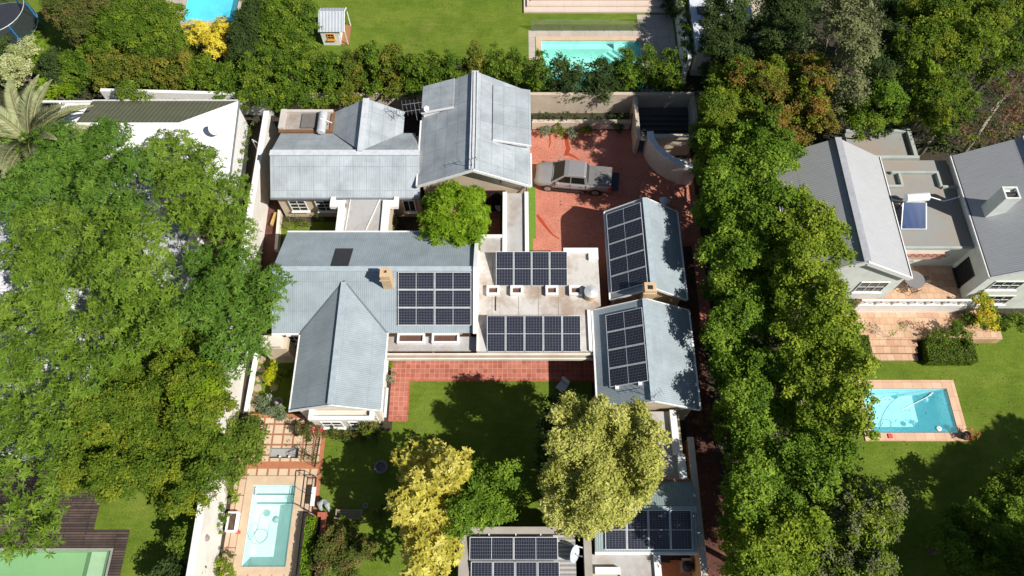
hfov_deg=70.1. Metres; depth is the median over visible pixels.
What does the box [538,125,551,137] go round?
driveway shrub
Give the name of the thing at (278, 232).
garden wall
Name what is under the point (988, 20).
woodland tree
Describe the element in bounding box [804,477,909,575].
lane tree
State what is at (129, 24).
thicket tree
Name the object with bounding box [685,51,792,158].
lane tree
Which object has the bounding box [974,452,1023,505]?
shade tree
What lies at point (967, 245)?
white neighbour house
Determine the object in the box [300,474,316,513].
iron railing
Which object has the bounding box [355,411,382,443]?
corner shrub
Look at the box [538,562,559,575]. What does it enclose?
solar module
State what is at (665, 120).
yard steps
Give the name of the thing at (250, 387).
garden wall
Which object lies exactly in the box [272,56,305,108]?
hedge shrub
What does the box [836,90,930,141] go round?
woodland tree
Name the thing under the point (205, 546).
boundary wall
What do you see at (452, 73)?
hedge shrub
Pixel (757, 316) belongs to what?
lane tree
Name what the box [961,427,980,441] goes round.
plant pot
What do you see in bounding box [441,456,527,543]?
green tree
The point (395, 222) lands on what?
courtyard shrub
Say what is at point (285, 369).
leafy shrub
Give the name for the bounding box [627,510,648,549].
solar module
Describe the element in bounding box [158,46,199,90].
hedge block
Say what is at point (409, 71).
hedge shrub
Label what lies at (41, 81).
tree fern
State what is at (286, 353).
bay block
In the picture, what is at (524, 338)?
panel rack
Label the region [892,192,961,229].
solar geyser
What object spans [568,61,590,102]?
hedge shrub
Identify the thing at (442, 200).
round tree
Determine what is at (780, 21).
woodland tree
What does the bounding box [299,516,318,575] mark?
clipped hedge
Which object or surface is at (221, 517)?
wall shrub
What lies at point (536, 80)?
hedge shrub
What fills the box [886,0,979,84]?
woodland tree
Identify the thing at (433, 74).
hedge shrub
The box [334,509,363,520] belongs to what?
garden bench
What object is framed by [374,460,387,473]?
fire bowl
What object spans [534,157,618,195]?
pickup truck
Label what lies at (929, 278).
metal chair
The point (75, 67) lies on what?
tree
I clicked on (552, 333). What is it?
solar module
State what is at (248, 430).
climbing shrub
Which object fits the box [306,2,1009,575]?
lawn litter
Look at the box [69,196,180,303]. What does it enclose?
feathery tree
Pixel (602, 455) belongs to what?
yellow green tree
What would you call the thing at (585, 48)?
swimming pool
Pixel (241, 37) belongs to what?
thicket tree
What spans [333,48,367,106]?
hedge shrub
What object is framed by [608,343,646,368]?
solar module
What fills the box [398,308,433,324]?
solar module
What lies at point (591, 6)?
garden steps
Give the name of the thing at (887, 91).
woodland tree
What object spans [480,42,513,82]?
hedge shrub
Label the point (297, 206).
window
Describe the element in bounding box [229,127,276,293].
alley
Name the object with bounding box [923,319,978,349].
patio shrub
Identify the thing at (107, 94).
boundary wall
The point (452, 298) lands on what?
solar module
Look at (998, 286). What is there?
window
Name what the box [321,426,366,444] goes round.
flower bed shrub
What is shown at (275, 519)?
pool cleaner
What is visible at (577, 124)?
boundary wall
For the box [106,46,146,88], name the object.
hedge block
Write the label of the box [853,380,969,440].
swimming pool
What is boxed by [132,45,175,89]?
hedge block
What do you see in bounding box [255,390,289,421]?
flowering bush
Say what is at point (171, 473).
bushy tree
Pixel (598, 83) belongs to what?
hedge shrub
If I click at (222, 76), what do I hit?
hedge block
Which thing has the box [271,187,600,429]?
house
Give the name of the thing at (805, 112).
lane tree
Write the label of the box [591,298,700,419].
wing
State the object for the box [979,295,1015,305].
window
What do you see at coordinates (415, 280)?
solar module
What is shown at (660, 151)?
curved yard wall
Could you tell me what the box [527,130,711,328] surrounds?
driveway
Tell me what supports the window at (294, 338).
in the house at (341, 328)
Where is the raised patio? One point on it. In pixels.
(902, 345)
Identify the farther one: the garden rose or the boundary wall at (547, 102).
the boundary wall at (547, 102)
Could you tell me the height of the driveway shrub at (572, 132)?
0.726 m
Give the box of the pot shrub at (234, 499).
[225,486,240,503]
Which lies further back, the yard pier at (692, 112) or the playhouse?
the playhouse
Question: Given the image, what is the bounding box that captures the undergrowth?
[0,0,1023,575]
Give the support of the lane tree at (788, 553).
on the ground at (412, 126)
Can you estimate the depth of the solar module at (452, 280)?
43.21 m
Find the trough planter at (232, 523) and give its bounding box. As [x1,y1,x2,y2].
[225,511,240,532]
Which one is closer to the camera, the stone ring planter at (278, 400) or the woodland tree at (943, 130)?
the stone ring planter at (278, 400)
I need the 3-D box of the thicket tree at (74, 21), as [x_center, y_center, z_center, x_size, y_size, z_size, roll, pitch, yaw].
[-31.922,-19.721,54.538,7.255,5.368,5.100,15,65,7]
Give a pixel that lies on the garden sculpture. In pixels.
(325, 502)
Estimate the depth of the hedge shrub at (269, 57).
51.21 m
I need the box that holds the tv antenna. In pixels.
[401,100,426,117]
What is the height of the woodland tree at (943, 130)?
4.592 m
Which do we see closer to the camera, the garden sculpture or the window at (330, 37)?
the garden sculpture
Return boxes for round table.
[905,271,924,289]
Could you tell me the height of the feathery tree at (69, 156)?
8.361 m
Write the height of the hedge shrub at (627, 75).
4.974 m
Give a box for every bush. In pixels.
[181,15,231,60]
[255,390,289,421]
[294,421,322,441]
[295,443,320,464]
[969,292,1003,331]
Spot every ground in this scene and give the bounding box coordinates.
[0,0,1023,575]
[637,137,689,161]
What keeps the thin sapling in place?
on the raised patio
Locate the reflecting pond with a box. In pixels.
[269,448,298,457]
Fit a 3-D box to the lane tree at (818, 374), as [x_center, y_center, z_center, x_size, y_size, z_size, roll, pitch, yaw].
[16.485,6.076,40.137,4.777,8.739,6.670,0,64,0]
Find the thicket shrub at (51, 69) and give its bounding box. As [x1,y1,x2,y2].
[31,46,74,89]
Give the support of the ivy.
attached to the garden wall at (688, 54)
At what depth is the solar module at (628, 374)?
40.96 m
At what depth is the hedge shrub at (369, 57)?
51.57 m
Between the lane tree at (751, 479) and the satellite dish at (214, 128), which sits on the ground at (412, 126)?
the lane tree at (751, 479)
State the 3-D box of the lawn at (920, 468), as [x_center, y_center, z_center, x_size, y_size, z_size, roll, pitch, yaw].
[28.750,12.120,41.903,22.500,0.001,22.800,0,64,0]
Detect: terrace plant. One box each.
[386,371,396,382]
[388,361,396,369]
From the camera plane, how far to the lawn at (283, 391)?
45.24 m
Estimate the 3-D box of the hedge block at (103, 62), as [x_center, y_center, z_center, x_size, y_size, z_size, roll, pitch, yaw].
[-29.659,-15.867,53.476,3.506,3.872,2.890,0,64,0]
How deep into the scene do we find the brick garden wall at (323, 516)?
40.90 m
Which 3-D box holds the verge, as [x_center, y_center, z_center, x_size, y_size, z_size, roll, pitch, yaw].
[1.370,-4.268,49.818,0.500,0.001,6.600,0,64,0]
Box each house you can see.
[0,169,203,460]
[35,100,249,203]
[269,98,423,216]
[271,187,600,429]
[416,71,531,210]
[762,129,1023,311]
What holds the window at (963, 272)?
in the white neighbour house at (967, 245)
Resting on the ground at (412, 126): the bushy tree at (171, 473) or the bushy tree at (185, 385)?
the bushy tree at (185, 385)
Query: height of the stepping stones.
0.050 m
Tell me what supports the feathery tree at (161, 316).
on the ground at (412, 126)
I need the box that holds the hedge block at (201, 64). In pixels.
[182,50,226,90]
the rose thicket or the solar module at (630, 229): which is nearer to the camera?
the rose thicket
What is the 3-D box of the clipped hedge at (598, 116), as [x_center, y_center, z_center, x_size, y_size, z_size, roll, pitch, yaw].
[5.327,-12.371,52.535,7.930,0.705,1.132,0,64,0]
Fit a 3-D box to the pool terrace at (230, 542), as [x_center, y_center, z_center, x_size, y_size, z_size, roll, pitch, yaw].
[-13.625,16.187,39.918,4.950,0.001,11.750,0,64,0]
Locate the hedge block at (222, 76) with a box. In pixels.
[202,59,243,99]
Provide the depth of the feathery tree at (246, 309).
40.22 m
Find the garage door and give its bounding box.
[605,262,610,304]
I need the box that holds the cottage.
[458,527,592,575]
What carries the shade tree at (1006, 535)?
on the lawn at (920, 468)
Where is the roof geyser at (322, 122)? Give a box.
[317,110,331,133]
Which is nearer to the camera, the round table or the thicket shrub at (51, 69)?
the round table
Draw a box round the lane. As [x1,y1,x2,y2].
[677,246,728,575]
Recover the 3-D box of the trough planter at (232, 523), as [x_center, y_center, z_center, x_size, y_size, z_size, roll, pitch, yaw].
[-15.747,13.210,41.165,0.600,0.400,1.100,0,64,0]
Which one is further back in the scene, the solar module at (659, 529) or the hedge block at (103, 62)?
the hedge block at (103, 62)
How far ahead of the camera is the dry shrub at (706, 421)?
42.42 m
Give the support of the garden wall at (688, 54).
on the ground at (412, 126)
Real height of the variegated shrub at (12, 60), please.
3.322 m
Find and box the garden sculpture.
[317,499,329,511]
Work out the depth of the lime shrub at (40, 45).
53.95 m
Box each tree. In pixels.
[0,118,110,233]
[0,200,97,308]
[0,286,99,405]
[0,371,107,458]
[0,433,73,566]
[38,0,118,45]
[43,347,166,505]
[55,44,101,92]
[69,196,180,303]
[69,274,189,380]
[70,115,162,233]
[82,0,176,55]
[111,423,235,521]
[134,2,190,66]
[134,320,243,444]
[138,127,261,251]
[145,551,206,575]
[165,522,193,561]
[168,239,296,380]
[225,0,266,67]
[250,0,322,61]
[383,437,475,575]
[416,179,490,250]
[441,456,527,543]
[529,388,587,475]
[536,390,674,542]
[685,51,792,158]
[689,111,808,222]
[693,173,799,298]
[695,0,757,87]
[697,259,791,363]
[703,336,815,455]
[711,495,835,575]
[716,424,863,533]
[743,0,820,63]
[757,183,857,296]
[760,49,842,149]
[767,256,866,358]
[779,330,882,448]
[798,29,872,112]
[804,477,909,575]
[810,0,888,96]
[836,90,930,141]
[856,0,917,82]
[863,51,942,128]
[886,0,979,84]
[904,52,975,132]
[918,113,962,156]
[921,496,1006,575]
[933,0,1023,101]
[951,57,1007,124]
[956,60,1023,153]
[967,20,1023,104]
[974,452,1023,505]
[976,483,1023,575]
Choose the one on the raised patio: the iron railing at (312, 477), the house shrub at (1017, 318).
the house shrub at (1017, 318)
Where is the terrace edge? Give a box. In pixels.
[389,380,592,421]
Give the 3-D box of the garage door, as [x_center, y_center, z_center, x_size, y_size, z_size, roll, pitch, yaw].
[6.220,-0.711,46.841,0.060,2.250,3.000,0,64,0]
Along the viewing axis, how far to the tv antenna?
47.88 m
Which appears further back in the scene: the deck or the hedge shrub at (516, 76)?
the hedge shrub at (516, 76)
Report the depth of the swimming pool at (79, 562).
41.38 m
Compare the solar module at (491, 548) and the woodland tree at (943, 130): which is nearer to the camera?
the solar module at (491, 548)
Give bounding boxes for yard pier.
[629,96,640,153]
[688,96,697,131]
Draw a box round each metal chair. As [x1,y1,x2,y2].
[895,281,908,292]
[905,286,920,295]
[923,273,935,284]
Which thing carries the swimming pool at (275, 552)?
in the pool terrace at (230, 542)
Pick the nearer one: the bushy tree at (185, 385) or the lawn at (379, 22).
the bushy tree at (185, 385)
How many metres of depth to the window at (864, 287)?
44.41 m
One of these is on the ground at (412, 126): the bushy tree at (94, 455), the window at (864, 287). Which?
the bushy tree at (94, 455)
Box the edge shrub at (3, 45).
[0,34,17,69]
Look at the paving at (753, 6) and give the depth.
58.75 m
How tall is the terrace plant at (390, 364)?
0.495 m
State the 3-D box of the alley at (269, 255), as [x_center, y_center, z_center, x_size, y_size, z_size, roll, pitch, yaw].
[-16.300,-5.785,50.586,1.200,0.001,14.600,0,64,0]
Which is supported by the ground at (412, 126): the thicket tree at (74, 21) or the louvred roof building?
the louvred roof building
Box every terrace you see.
[220,476,316,575]
[238,416,321,475]
[388,345,593,420]
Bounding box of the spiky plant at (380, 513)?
[367,501,391,527]
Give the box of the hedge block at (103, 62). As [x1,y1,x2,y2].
[81,45,122,92]
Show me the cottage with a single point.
(581, 566)
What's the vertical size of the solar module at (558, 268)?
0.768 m
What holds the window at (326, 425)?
in the house at (341, 328)
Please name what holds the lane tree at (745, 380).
on the ground at (412, 126)
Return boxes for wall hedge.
[237,121,254,173]
[660,0,676,18]
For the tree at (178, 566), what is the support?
on the lawn at (150, 532)
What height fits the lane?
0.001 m
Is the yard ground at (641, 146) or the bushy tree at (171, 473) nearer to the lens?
the bushy tree at (171, 473)
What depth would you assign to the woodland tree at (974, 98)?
49.70 m
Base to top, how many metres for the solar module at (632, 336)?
1.173 m
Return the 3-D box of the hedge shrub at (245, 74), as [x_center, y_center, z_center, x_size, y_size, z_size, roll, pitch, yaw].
[-18.789,-14.274,52.045,3.032,5.057,3.436,0,64,0]
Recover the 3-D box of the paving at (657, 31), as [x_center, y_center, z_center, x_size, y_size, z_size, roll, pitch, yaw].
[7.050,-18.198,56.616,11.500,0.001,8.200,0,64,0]
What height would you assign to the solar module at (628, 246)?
1.446 m
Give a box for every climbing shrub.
[113,78,155,102]
[221,413,269,492]
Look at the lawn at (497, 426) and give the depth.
43.28 m
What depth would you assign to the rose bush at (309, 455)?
41.93 m
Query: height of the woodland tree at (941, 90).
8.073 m
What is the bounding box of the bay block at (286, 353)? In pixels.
[263,337,296,362]
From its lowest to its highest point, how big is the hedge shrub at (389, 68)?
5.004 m
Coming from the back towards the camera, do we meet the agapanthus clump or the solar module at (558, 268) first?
the solar module at (558, 268)
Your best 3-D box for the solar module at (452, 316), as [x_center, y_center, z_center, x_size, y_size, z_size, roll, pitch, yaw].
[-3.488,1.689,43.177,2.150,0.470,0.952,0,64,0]
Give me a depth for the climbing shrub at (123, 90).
50.61 m
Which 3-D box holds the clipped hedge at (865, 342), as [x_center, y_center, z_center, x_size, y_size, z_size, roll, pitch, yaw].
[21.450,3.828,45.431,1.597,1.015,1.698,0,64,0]
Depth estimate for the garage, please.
44.67 m
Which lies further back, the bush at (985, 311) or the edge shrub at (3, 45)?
the edge shrub at (3, 45)
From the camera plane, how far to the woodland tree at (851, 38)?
45.39 m
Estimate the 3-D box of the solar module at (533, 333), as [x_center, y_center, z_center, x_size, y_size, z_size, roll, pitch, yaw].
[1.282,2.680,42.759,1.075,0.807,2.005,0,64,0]
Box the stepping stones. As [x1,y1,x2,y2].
[250,356,277,412]
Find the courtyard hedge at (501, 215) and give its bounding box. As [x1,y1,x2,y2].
[500,196,502,233]
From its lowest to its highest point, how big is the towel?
0.080 m
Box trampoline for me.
[0,0,43,51]
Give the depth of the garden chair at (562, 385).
44.40 m
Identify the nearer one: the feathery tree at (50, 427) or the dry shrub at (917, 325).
the feathery tree at (50, 427)
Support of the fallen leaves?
on the ground at (412, 126)
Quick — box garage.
[603,197,687,305]
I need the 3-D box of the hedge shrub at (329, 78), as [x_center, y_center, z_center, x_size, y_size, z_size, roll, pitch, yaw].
[-12.909,-14.225,52.147,2.878,4.831,3.901,0,64,0]
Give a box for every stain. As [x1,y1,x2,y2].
[536,215,559,238]
[564,133,578,159]
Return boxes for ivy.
[672,0,696,64]
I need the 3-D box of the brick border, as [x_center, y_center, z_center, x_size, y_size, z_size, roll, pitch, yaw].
[-13.450,10.395,42.721,4.700,0.001,6.220,0,64,0]
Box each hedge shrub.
[231,50,266,110]
[250,46,288,114]
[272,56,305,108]
[292,43,324,108]
[316,49,347,109]
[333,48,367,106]
[354,40,388,97]
[376,42,407,99]
[397,51,431,100]
[415,48,448,92]
[435,48,469,82]
[459,39,487,75]
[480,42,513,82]
[499,45,531,88]
[522,48,553,91]
[543,52,576,102]
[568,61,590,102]
[585,55,621,105]
[607,45,642,91]
[630,43,663,91]
[652,47,686,91]
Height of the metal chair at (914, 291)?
0.935 m
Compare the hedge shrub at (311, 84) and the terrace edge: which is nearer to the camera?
the terrace edge
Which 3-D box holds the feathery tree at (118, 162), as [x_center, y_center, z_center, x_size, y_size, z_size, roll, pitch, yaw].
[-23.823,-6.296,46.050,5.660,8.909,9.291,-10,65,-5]
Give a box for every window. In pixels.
[286,335,298,345]
[287,200,309,212]
[314,200,335,212]
[320,421,345,429]
[326,34,335,40]
[347,421,368,429]
[380,384,388,416]
[402,200,417,213]
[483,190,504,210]
[851,282,890,293]
[952,257,974,288]
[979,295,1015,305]
[984,281,1023,291]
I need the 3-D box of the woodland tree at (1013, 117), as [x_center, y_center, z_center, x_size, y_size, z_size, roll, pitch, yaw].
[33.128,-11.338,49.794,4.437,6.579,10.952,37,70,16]
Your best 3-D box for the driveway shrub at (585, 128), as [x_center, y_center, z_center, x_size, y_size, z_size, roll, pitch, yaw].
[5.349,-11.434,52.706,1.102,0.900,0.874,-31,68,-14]
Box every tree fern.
[29,78,59,105]
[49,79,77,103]
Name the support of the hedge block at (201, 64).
on the ground at (412, 126)
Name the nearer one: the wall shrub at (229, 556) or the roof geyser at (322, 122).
the wall shrub at (229, 556)
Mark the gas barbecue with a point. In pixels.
(686, 565)
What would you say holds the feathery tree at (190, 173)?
on the ground at (412, 126)
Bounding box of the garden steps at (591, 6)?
[524,0,667,12]
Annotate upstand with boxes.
[261,335,282,347]
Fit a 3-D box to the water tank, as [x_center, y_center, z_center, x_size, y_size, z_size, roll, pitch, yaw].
[4.732,0.325,43.853,0.840,0.820,0.840,0,64,0]
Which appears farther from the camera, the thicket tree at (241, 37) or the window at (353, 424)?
the thicket tree at (241, 37)
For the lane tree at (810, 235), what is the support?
on the ground at (412, 126)
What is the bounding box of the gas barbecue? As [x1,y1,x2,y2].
[679,558,692,573]
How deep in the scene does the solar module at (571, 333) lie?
42.75 m
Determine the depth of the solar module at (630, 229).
45.27 m
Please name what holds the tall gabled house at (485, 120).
on the ground at (412, 126)
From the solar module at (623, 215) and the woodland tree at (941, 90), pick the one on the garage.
the solar module at (623, 215)
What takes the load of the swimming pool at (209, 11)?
in the paving at (177, 1)
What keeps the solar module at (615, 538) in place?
on the annex
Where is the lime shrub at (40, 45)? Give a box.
[22,31,48,74]
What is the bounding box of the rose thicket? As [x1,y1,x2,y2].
[308,514,379,575]
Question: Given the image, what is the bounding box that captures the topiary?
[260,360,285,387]
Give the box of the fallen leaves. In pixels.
[650,153,723,575]
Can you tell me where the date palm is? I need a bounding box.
[0,74,101,201]
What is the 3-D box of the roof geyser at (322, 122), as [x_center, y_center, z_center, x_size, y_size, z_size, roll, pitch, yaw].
[-12.674,-11.237,49.548,1.002,0.674,1.700,0,64,0]
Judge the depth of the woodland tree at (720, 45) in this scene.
50.66 m
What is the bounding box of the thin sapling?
[888,324,906,337]
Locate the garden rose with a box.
[292,218,305,226]
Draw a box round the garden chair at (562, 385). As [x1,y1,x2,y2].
[556,376,569,391]
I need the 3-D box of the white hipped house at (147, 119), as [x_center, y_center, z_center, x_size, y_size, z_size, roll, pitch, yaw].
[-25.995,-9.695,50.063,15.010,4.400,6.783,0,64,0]
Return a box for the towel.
[310,487,315,505]
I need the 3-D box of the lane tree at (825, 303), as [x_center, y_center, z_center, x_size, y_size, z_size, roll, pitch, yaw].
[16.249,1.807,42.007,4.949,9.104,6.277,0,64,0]
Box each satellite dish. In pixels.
[208,122,221,134]
[570,545,581,562]
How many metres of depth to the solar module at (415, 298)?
43.19 m
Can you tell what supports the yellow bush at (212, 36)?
on the ground at (412, 126)
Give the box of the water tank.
[584,285,597,301]
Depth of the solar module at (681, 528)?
38.20 m
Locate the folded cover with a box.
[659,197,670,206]
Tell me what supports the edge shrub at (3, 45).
on the ground at (412, 126)
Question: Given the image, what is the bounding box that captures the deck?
[0,471,129,575]
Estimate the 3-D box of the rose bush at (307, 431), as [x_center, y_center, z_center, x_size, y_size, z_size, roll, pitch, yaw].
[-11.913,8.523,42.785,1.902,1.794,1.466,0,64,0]
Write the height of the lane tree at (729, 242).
8.276 m
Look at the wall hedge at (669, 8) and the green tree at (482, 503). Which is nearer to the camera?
the green tree at (482, 503)
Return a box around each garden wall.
[244,347,259,412]
[274,209,282,252]
[315,512,328,575]
[674,0,691,78]
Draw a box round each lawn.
[0,0,200,58]
[94,475,197,575]
[229,0,679,63]
[249,222,335,412]
[312,381,593,575]
[803,317,1023,575]
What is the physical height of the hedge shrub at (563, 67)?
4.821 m
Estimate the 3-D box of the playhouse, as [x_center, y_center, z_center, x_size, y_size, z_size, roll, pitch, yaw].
[-13.756,-20.329,56.447,2.055,2.205,2.251,0,64,0]
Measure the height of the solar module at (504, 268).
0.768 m
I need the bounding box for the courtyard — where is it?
[420,208,499,233]
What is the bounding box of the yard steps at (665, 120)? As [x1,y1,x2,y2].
[638,108,688,136]
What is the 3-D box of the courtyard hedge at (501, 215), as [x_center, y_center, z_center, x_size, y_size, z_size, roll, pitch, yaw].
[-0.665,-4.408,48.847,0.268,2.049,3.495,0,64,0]
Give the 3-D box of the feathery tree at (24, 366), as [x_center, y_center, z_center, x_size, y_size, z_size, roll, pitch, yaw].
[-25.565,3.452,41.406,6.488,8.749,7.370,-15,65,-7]
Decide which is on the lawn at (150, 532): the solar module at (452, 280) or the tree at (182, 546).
the tree at (182, 546)
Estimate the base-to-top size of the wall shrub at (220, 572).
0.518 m
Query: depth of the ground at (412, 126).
53.12 m
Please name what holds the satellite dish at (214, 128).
attached to the white hipped house at (147, 119)
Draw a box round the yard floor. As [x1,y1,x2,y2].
[661,560,690,575]
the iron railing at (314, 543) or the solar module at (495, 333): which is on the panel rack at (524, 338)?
the solar module at (495, 333)
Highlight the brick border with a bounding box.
[244,414,325,516]
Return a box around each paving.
[166,0,241,25]
[528,15,681,91]
[750,0,763,24]
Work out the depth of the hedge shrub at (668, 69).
51.79 m
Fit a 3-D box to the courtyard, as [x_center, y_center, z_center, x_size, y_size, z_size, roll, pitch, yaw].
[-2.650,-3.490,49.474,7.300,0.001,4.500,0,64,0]
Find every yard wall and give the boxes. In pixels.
[643,131,695,184]
[682,437,707,575]
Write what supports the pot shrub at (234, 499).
on the pool terrace at (230, 542)
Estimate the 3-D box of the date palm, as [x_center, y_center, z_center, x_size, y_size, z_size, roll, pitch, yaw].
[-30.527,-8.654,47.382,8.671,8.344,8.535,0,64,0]
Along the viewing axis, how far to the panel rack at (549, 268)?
44.63 m
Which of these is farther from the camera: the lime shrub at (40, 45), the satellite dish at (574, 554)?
the lime shrub at (40, 45)
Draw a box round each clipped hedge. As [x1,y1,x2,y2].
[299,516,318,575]
[531,109,640,121]
[840,335,872,361]
[917,338,978,365]
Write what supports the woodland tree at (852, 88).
on the ground at (412, 126)
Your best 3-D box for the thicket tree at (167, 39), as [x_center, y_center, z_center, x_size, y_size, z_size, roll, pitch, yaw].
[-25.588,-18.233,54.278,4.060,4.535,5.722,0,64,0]
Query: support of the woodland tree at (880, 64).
on the ground at (412, 126)
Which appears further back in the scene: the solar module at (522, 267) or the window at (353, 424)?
the solar module at (522, 267)
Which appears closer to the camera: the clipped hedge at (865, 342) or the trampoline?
the clipped hedge at (865, 342)
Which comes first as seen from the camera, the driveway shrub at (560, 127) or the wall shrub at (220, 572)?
the wall shrub at (220, 572)
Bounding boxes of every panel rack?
[487,317,580,351]
[531,253,549,284]
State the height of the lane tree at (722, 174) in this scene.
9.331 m
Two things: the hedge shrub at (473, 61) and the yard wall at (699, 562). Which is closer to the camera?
the yard wall at (699, 562)
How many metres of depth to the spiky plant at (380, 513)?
40.60 m
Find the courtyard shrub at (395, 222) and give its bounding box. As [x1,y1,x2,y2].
[393,211,400,229]
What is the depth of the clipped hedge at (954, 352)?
45.04 m
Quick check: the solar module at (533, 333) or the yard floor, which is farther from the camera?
the solar module at (533, 333)
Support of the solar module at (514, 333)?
on the panel rack at (524, 338)
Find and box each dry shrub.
[690,404,726,442]
[906,319,932,334]
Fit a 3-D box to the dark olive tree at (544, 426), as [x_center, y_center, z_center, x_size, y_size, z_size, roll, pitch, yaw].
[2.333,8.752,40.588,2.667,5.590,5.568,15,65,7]
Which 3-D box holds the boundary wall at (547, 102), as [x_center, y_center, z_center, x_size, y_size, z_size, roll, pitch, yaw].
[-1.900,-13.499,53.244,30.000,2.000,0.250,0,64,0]
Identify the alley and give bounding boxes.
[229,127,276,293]
[256,200,283,297]
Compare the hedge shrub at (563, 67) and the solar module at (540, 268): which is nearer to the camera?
the solar module at (540, 268)
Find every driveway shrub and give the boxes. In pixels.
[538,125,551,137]
[550,122,566,138]
[566,126,580,138]
[579,124,593,133]
[610,122,624,133]
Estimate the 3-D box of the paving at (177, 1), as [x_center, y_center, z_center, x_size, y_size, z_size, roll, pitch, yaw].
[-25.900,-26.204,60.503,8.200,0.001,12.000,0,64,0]
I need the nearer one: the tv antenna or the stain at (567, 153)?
the tv antenna
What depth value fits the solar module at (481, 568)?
37.24 m
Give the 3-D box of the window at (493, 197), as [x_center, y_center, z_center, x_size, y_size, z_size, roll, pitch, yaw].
[-1.200,-5.894,49.218,1.520,2.520,0.100,0,64,0]
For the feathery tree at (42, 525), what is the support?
on the deck
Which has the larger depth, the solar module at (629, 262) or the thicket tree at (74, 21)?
the thicket tree at (74, 21)
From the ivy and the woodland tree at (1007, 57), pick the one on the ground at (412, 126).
the woodland tree at (1007, 57)
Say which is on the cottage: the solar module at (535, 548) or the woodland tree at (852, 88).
the solar module at (535, 548)
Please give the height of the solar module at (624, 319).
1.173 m
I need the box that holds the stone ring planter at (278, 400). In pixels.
[273,397,282,405]
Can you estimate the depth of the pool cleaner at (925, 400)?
44.58 m
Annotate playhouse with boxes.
[318,7,351,44]
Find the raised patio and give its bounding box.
[844,310,1002,360]
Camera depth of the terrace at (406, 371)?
45.26 m
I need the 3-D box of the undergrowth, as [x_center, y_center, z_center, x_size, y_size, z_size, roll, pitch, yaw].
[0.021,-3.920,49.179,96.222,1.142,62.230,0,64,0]
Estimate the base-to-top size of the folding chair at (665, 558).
0.900 m
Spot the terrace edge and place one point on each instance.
(466, 380)
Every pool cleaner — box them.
[247,516,278,544]
[880,394,928,426]
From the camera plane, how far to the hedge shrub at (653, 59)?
51.61 m
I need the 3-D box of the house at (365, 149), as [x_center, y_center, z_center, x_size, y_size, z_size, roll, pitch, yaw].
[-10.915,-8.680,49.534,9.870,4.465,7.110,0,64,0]
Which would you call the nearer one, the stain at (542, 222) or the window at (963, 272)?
the window at (963, 272)
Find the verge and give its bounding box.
[528,185,535,251]
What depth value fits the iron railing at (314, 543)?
40.28 m
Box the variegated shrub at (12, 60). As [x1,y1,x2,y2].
[0,35,43,88]
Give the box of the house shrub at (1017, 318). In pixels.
[951,309,1023,332]
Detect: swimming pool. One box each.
[0,548,112,575]
[176,0,238,23]
[233,476,306,574]
[536,36,643,91]
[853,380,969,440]
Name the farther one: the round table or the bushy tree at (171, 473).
the round table
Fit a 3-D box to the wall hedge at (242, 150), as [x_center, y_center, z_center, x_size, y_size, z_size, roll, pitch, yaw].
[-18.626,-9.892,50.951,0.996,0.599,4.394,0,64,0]
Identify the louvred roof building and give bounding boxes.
[685,0,755,75]
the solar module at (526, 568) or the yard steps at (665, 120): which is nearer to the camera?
the solar module at (526, 568)
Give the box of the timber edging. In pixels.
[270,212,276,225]
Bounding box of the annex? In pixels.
[592,410,697,575]
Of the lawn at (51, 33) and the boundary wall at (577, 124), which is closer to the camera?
the boundary wall at (577, 124)
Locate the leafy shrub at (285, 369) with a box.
[270,362,293,387]
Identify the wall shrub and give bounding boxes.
[213,555,235,575]
[216,502,231,533]
[220,549,235,559]
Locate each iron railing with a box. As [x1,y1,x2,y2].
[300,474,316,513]
[311,434,320,467]
[311,519,320,575]
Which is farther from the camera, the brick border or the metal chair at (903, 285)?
the metal chair at (903, 285)
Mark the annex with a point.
(675, 492)
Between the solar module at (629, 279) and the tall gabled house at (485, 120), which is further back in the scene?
the tall gabled house at (485, 120)
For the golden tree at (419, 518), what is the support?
on the lawn at (497, 426)
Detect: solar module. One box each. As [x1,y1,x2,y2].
[398,272,433,288]
[398,290,433,306]
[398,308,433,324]
[435,272,470,288]
[435,290,470,306]
[435,308,470,324]
[469,537,513,559]
[471,562,492,575]
[487,316,504,351]
[493,562,514,575]
[496,251,512,285]
[506,316,523,351]
[514,251,530,285]
[514,537,557,559]
[516,562,536,575]
[525,316,542,351]
[532,251,548,285]
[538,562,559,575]
[543,316,561,351]
[550,251,566,285]
[562,316,580,351]
[605,307,642,331]
[605,522,626,549]
[606,202,641,228]
[606,325,644,349]
[607,218,642,244]
[608,234,644,260]
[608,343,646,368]
[609,250,645,276]
[609,362,647,386]
[610,266,647,292]
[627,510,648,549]
[648,510,670,549]
[670,510,692,549]
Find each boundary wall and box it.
[100,88,274,114]
[186,111,278,575]
[276,92,694,113]
[532,119,630,128]
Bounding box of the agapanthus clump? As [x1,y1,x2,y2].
[150,492,196,521]
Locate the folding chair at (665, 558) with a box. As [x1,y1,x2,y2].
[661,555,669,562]
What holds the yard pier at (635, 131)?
on the driveway

